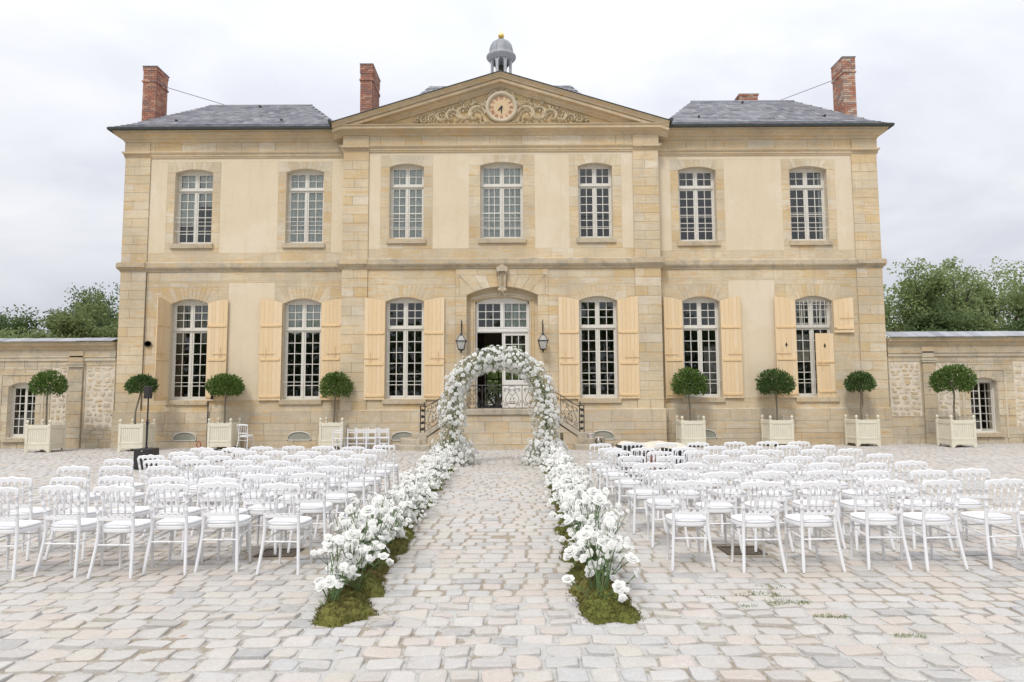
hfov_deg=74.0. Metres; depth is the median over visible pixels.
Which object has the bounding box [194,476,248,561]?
ballroom chair
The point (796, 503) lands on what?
ballroom chair
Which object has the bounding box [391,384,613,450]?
front steps
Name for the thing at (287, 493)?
ballroom chair
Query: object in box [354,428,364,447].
slatted chair
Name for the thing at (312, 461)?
ballroom chair
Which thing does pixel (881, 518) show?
ballroom chair
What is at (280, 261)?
country house
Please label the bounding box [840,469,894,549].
ballroom chair
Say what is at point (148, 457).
ballroom chair
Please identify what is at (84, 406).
courtyard wall
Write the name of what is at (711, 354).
window
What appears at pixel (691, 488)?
ballroom chair
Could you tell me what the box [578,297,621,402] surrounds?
window
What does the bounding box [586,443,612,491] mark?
ballroom chair
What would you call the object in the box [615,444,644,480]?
equipment case
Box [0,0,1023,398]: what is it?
sky
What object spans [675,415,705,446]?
planter box
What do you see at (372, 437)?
slatted chair
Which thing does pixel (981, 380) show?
window
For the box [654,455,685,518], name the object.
ballroom chair
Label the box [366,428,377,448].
slatted chair
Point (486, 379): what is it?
garden door
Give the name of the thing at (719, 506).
ballroom chair
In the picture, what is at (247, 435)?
ballroom chair
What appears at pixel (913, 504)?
ballroom chair
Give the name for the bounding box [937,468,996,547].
ballroom chair
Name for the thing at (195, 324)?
window
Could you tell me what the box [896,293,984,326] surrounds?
tree
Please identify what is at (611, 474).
ballroom chair
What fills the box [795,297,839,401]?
window
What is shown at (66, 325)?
tree
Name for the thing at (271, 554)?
drain grate
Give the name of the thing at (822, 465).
ballroom chair
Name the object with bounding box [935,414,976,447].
planter box
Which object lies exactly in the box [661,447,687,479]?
equipment case
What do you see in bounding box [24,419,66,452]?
planter box
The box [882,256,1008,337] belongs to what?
tree
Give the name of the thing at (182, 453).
ballroom chair
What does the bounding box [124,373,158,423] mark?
bay tree
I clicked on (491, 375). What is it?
door
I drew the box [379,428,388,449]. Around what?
slatted chair
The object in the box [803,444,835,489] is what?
ballroom chair
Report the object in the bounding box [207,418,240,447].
planter box
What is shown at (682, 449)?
ballroom chair
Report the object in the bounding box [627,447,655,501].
ballroom chair
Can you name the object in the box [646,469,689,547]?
ballroom chair
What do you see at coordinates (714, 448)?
ballroom chair
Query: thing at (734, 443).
ballroom chair
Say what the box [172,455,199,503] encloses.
ballroom chair
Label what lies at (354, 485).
ballroom chair
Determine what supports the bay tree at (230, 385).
on the planter box at (221, 434)
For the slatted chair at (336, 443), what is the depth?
23.10 m
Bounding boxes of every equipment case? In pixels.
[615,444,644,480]
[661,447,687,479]
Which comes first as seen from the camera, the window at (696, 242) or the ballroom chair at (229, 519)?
the ballroom chair at (229, 519)
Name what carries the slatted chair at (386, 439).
on the courtyard ground
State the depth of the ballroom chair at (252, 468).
8.57 m
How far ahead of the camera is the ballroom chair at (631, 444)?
12.62 m
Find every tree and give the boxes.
[0,304,49,337]
[0,326,50,337]
[22,290,119,341]
[27,369,68,424]
[35,282,119,341]
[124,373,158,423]
[204,372,244,422]
[318,371,354,422]
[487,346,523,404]
[670,366,708,420]
[755,367,796,419]
[843,370,877,419]
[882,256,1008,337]
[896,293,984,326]
[903,296,1003,336]
[928,363,978,419]
[953,256,1023,336]
[998,311,1023,336]
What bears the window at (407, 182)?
in the country house
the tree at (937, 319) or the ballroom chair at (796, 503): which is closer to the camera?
the ballroom chair at (796, 503)
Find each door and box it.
[476,297,529,408]
[485,345,523,405]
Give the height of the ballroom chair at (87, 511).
0.893 m
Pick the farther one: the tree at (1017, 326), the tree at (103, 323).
the tree at (103, 323)
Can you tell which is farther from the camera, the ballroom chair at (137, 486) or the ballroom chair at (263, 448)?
the ballroom chair at (263, 448)
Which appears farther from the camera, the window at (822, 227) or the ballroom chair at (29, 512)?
the window at (822, 227)
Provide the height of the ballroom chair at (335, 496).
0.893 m
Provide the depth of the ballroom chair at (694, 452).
10.65 m
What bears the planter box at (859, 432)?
on the courtyard ground
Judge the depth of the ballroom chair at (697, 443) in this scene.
12.51 m
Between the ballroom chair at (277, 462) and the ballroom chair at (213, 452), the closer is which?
the ballroom chair at (277, 462)
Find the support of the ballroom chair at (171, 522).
on the courtyard ground
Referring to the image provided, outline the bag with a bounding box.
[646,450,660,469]
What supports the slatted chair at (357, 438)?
on the courtyard ground
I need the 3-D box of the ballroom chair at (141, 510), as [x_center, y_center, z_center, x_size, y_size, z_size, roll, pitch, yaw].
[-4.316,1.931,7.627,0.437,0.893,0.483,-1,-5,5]
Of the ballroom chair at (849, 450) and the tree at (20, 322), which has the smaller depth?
the ballroom chair at (849, 450)
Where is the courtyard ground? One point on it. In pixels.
(476, 586)
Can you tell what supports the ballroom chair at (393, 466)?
on the courtyard ground
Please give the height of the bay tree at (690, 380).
2.014 m
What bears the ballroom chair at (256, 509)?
on the courtyard ground
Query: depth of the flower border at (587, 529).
6.29 m
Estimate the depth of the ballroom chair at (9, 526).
6.59 m
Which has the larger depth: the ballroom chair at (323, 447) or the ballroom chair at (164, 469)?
the ballroom chair at (323, 447)
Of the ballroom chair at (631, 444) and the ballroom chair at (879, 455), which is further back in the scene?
the ballroom chair at (631, 444)
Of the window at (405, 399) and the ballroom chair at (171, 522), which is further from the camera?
the window at (405, 399)
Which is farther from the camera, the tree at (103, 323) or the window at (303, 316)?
the tree at (103, 323)
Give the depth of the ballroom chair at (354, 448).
11.97 m
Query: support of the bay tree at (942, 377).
on the planter box at (953, 433)
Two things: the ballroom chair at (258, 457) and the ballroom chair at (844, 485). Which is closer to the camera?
the ballroom chair at (844, 485)
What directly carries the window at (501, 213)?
in the country house
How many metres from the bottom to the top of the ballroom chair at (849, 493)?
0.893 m
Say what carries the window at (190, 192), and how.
in the country house
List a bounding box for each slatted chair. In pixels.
[332,428,345,449]
[346,428,356,446]
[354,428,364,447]
[356,428,367,449]
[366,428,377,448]
[368,427,377,448]
[378,427,389,448]
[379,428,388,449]
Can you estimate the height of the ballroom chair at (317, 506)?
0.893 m
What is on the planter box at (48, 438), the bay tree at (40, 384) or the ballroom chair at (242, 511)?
the bay tree at (40, 384)
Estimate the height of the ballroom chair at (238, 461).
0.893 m
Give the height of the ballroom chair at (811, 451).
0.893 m
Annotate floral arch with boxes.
[422,345,575,466]
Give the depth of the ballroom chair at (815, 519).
6.70 m
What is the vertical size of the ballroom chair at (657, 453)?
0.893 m
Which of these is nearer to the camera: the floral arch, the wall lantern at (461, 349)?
the floral arch
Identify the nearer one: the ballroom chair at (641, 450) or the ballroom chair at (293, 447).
the ballroom chair at (641, 450)
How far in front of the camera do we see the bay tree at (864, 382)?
23.95 m
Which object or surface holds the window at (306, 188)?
in the country house
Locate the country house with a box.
[106,31,894,447]
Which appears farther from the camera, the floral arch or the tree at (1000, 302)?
the tree at (1000, 302)
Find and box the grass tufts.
[707,583,927,638]
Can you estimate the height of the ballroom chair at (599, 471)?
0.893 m
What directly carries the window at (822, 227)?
in the country house
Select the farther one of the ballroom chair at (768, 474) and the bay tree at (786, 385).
the bay tree at (786, 385)
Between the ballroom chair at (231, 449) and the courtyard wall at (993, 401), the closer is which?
the ballroom chair at (231, 449)
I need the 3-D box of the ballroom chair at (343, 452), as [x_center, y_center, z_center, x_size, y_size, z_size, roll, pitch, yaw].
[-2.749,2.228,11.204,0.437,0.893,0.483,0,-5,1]
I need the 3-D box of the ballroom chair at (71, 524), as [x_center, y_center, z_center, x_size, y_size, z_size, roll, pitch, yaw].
[-4.413,1.865,6.840,0.437,0.893,0.483,-1,-5,4]
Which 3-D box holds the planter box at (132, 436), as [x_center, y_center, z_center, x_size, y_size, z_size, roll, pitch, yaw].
[-12.919,3.229,23.436,0.868,1.090,0.868,0,-5,0]
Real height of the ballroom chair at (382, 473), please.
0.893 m
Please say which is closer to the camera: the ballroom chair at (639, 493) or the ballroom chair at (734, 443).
the ballroom chair at (639, 493)
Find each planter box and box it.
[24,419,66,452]
[117,418,155,450]
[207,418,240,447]
[319,417,346,447]
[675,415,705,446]
[761,415,794,446]
[844,414,880,446]
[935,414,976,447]
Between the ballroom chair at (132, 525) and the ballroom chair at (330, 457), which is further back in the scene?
the ballroom chair at (330, 457)
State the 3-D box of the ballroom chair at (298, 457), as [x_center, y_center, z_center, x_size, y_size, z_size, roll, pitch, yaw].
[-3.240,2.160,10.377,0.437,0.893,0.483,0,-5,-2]
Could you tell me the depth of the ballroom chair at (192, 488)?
9.44 m
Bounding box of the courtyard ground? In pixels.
[0,402,1023,681]
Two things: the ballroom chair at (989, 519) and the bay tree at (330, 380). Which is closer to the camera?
the ballroom chair at (989, 519)
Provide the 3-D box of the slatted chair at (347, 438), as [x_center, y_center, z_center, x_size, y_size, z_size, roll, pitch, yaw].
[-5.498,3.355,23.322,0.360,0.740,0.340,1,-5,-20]
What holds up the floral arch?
on the courtyard ground
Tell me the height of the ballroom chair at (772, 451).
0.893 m
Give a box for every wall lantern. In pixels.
[455,320,466,352]
[538,320,548,352]
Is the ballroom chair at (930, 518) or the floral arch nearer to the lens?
the ballroom chair at (930, 518)
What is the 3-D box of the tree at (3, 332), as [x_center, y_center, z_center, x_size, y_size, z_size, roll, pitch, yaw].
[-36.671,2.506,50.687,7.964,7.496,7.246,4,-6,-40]
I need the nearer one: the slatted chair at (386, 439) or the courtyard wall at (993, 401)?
the slatted chair at (386, 439)
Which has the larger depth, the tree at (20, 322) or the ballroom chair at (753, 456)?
the tree at (20, 322)
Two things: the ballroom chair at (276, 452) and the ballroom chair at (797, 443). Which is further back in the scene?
the ballroom chair at (797, 443)
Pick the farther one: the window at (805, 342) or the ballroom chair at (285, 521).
the window at (805, 342)
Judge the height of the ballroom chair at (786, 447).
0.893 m
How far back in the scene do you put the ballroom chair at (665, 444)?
12.48 m
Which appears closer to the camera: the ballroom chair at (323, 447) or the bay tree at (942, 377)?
the ballroom chair at (323, 447)
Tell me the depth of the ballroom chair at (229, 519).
6.83 m
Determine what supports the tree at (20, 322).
on the lawn
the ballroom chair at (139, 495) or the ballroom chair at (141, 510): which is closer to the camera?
the ballroom chair at (141, 510)
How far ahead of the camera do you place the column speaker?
17.00 m
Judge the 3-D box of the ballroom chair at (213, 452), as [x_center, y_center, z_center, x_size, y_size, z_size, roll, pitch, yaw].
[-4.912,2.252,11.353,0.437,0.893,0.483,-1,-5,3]
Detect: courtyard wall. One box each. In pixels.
[0,338,118,448]
[886,331,1023,443]
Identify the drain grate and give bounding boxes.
[253,548,304,556]
[716,546,767,554]
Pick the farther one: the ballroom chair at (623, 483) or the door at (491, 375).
the door at (491, 375)
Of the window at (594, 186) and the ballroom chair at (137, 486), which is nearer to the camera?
the ballroom chair at (137, 486)
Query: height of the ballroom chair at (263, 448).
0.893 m
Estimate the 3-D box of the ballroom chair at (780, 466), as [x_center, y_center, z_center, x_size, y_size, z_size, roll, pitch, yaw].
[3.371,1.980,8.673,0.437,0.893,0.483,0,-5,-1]
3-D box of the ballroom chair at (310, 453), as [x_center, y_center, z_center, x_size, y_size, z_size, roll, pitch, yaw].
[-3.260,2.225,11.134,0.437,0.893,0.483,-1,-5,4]
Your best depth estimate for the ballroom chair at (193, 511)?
7.38 m
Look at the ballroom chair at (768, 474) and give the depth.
7.59 m
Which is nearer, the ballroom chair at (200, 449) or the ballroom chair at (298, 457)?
the ballroom chair at (298, 457)
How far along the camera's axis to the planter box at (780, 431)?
23.63 m
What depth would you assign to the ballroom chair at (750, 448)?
11.60 m
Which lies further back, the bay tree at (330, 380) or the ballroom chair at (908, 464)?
the bay tree at (330, 380)
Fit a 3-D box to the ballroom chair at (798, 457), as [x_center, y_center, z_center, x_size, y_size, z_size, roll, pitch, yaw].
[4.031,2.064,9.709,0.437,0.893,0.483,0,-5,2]
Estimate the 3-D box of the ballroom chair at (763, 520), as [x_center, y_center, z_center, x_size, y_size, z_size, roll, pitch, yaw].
[2.450,1.830,6.860,0.437,0.893,0.483,0,-5,-1]
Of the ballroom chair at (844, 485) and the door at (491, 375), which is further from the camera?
the door at (491, 375)
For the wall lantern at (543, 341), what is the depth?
24.14 m
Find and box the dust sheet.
[614,441,686,448]
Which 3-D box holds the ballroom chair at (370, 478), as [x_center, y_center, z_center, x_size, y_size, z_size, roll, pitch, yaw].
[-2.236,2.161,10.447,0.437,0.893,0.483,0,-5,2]
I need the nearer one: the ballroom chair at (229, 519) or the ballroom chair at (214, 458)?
the ballroom chair at (229, 519)
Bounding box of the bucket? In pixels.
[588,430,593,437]
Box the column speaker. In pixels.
[133,386,158,468]
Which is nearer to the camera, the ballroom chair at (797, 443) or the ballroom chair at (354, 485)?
the ballroom chair at (354, 485)
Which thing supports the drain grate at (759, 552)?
on the courtyard ground
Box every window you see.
[0,383,34,442]
[164,300,207,404]
[170,172,212,248]
[278,299,321,404]
[282,171,324,247]
[382,298,425,403]
[386,166,425,243]
[478,164,525,243]
[576,165,615,242]
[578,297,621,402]
[678,169,720,245]
[682,297,725,402]
[789,168,832,245]
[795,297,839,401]
[971,378,1005,436]
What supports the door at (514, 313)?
in the country house
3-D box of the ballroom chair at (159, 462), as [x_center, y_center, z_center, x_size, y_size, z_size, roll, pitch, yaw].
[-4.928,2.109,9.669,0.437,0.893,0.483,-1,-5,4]
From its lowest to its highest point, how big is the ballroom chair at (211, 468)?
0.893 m
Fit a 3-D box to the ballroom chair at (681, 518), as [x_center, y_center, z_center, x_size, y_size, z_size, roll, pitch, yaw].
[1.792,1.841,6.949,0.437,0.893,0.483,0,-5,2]
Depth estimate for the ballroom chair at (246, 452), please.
11.14 m
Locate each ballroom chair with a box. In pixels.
[0,476,52,559]
[0,487,41,579]
[33,484,103,577]
[44,476,106,559]
[54,465,101,536]
[87,485,153,578]
[95,465,144,536]
[96,475,149,558]
[103,458,143,503]
[136,454,174,509]
[141,459,182,516]
[141,483,202,574]
[142,465,192,536]
[144,476,201,559]
[168,451,200,505]
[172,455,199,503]
[180,459,219,515]
[190,447,219,492]
[190,465,232,536]
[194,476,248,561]
[194,481,250,571]
[199,450,233,502]
[201,455,238,513]
[221,447,249,481]
[223,459,260,507]
[231,450,262,500]
[231,465,273,536]
[236,424,253,448]
[239,473,286,554]
[242,455,278,506]
[250,446,277,473]
[256,482,311,574]
[260,460,296,524]
[263,450,295,480]
[270,466,312,540]
[280,445,307,495]
[282,454,314,509]
[287,472,332,552]
[296,450,325,480]
[300,458,334,522]
[310,446,337,493]
[313,455,345,515]
[314,465,355,537]
[329,450,358,498]
[334,458,368,521]
[341,446,367,479]
[349,453,380,508]
[361,448,390,502]
[372,444,398,493]
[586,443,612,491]
[596,447,623,500]
[603,450,632,506]
[614,455,646,517]
[621,442,643,490]
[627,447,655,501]
[627,462,665,533]
[643,451,673,504]
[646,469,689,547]
[652,442,676,490]
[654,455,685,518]
[665,479,715,570]
[666,462,705,531]
[669,447,698,500]
[679,450,709,503]
[687,442,708,478]
[695,471,741,552]
[696,454,732,514]
[697,445,726,488]
[713,461,753,532]
[719,441,745,471]
[719,449,748,501]
[730,480,786,572]
[734,445,764,489]
[734,454,770,516]
[745,470,793,551]
[752,441,778,481]
[752,449,783,500]
[757,462,800,534]
[770,444,799,491]
[777,455,813,512]
[780,441,809,480]
[784,480,845,572]
[791,449,828,501]
[792,469,845,549]
[797,462,844,533]
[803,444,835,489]
[824,455,854,517]
[828,448,862,500]
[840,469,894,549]
[841,462,891,534]
[850,479,912,570]
[858,453,895,514]
[882,460,932,530]
[896,469,953,549]
[900,478,968,570]
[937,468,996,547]
[959,478,1023,569]
[1016,511,1023,557]
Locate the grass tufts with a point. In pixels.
(828, 616)
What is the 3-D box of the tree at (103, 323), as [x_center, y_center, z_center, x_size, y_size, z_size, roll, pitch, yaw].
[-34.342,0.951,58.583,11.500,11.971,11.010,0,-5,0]
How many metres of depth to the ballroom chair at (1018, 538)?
7.16 m
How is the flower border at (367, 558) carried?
on the courtyard ground
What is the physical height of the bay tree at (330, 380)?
1.943 m
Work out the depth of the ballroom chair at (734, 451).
10.74 m
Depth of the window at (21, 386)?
25.04 m
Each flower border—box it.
[308,445,457,627]
[539,445,645,624]
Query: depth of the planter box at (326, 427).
23.60 m
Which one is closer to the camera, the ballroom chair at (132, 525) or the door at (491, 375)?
the ballroom chair at (132, 525)
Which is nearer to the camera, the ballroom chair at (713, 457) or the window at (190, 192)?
the ballroom chair at (713, 457)
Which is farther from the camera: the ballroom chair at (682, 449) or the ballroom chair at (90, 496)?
the ballroom chair at (682, 449)
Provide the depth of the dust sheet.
13.51 m
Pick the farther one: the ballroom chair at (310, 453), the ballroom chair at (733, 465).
the ballroom chair at (310, 453)
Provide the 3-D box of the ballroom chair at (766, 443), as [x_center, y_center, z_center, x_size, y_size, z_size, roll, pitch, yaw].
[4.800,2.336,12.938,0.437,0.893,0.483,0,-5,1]

